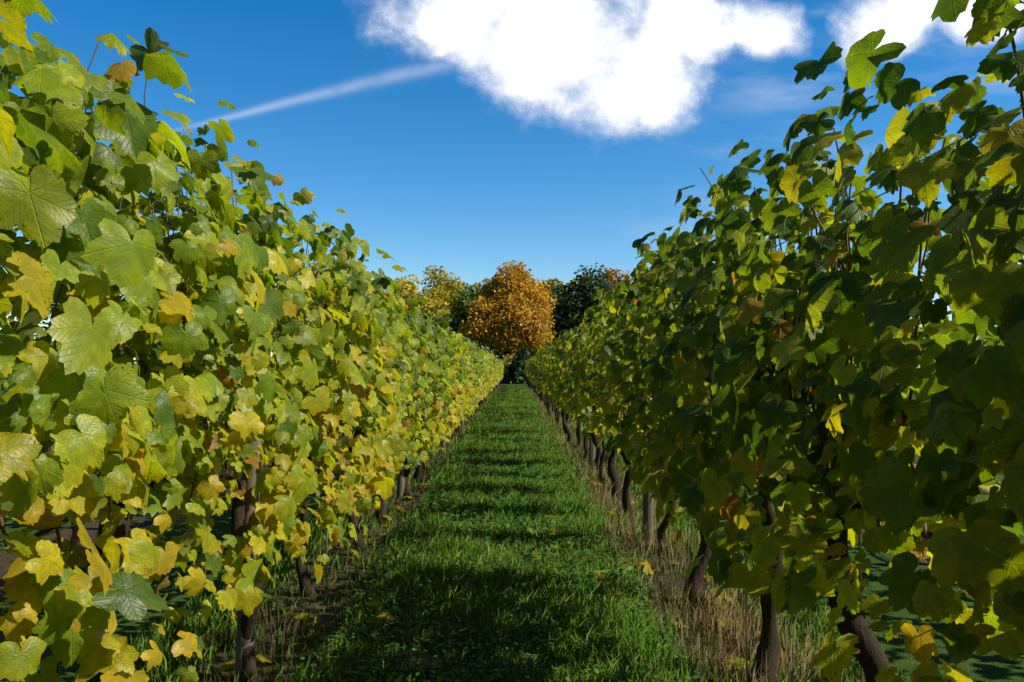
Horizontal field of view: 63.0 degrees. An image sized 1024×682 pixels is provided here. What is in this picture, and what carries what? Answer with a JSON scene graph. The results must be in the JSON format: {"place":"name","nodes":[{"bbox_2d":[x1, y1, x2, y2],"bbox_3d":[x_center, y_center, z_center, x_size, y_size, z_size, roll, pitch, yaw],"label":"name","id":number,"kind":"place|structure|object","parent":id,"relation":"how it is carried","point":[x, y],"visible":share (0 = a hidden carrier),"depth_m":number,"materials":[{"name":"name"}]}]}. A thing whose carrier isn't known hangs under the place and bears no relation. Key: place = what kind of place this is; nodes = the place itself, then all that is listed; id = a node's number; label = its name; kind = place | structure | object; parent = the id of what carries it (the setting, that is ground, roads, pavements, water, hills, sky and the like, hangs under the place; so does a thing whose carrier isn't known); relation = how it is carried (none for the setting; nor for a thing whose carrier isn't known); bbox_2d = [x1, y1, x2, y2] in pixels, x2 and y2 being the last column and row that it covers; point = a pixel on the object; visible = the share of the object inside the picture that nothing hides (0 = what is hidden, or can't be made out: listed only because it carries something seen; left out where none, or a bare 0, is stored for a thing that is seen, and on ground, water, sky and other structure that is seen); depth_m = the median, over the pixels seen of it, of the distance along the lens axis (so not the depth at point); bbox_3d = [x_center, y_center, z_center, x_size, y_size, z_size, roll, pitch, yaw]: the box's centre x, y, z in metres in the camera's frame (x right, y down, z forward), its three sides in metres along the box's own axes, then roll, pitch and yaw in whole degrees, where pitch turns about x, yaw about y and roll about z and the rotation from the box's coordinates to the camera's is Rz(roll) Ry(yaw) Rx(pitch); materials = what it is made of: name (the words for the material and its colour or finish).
{"place":"outdoors","nodes":[
{"label":"outdoors","id":0,"kind":"place"},
{"bbox_2d":[59,387,910,681],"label":"grass","id":1,"kind":"structure","parent":0,"point":[547,593],"depth_m":4.67,"materials":[{"name":"green plant"}]},
{"bbox_2d":[0,108,1021,681],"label":"trellis wires","id":2,"kind":"object","parent":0,"point":[582,446],"visible":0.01,"depth_m":2.64,"materials":[{"name":"grey metal"}]},
{"bbox_2d":[0,369,1023,681],"bbox_3d":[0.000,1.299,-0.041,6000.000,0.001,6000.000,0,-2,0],"label":"ground","id":3,"kind":"structure","parent":0,"point":[992,667],"depth_m":4.60,"materials":[{"name":"brown soil"}]},
{"bbox_2d":[196,395,491,681],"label":"dry tufts","id":4,"kind":"object","parent":3,"relation":"on","point":[287,611],"visible":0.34,"depth_m":4.06,"materials":[{"name":"brown plant"}]},
{"bbox_2d":[0,379,969,681],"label":"vine trunks","id":5,"kind":"object","parent":3,"relation":"on","point":[870,657],"visible":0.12,"depth_m":3.42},
{"bbox_2d":[353,293,643,471],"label":"vine leaves","id":6,"kind":"object","parent":5,"relation":"attached to","point":[451,360],"visible":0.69,"depth_m":8.16,"materials":[{"name":"green plant"}]},
{"bbox_2d":[0,264,1004,458],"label":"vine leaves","id":7,"kind":"object","parent":5,"relation":"attached to","point":[40,331],"depth_m":5.93,"materials":[{"name":"green plant"}]},
{"bbox_2d":[0,0,1023,681],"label":"vine leaves","id":8,"kind":"object","parent":5,"relation":"attached to","point":[90,392],"visible":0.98,"depth_m":1.83,"materials":[{"name":"green plant"}]},
{"bbox_2d":[0,29,1023,551],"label":"vine shoots","id":9,"kind":"object","parent":5,"relation":"attached to","point":[804,393],"visible":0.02,"depth_m":2.42,"materials":[{"name":"green plant"}]},
{"bbox_2d":[274,260,698,383],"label":"tree","id":10,"kind":"object","parent":3,"relation":"on","point":[496,310],"depth_m":76.02,"materials":[{"name":"plant"}]},
{"bbox_2d":[285,401,699,681],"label":"grass blades","id":11,"kind":"object","parent":3,"relation":"on","point":[372,634],"visible":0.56,"depth_m":4.56,"materials":[{"name":"green leaf"}]},
{"bbox_2d":[208,405,785,681],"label":"fallen leaves","id":12,"kind":"object","parent":3,"relation":"on","point":[262,657],"visible":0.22,"depth_m":4.46,"materials":[{"name":"yellow plant"}]},
{"bbox_2d":[111,272,942,681],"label":"trellis posts","id":13,"kind":"object","parent":3,"relation":"on","point":[251,518],"visible":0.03,"depth_m":3.49,"materials":[{"name":"brown wood"}]},
{"bbox_2d":[467,340,558,410],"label":"vine leaves","id":14,"kind":"object","parent":13,"relation":"attached to","point":[491,367],"visible":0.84,"depth_m":21.21,"materials":[{"name":"plant"}]},
{"bbox_2d":[532,392,863,681],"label":"dry tufts","id":15,"kind":"object","parent":3,"relation":"on","point":[675,552],"visible":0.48,"depth_m":4.27,"materials":[{"name":"brown plant"}]},
{"bbox_2d":[0,0,1023,365],"label":"sky","id":16,"kind":"structure","parent":0,"point":[470,138],"materials":[{"name":"blue"}]}
]}

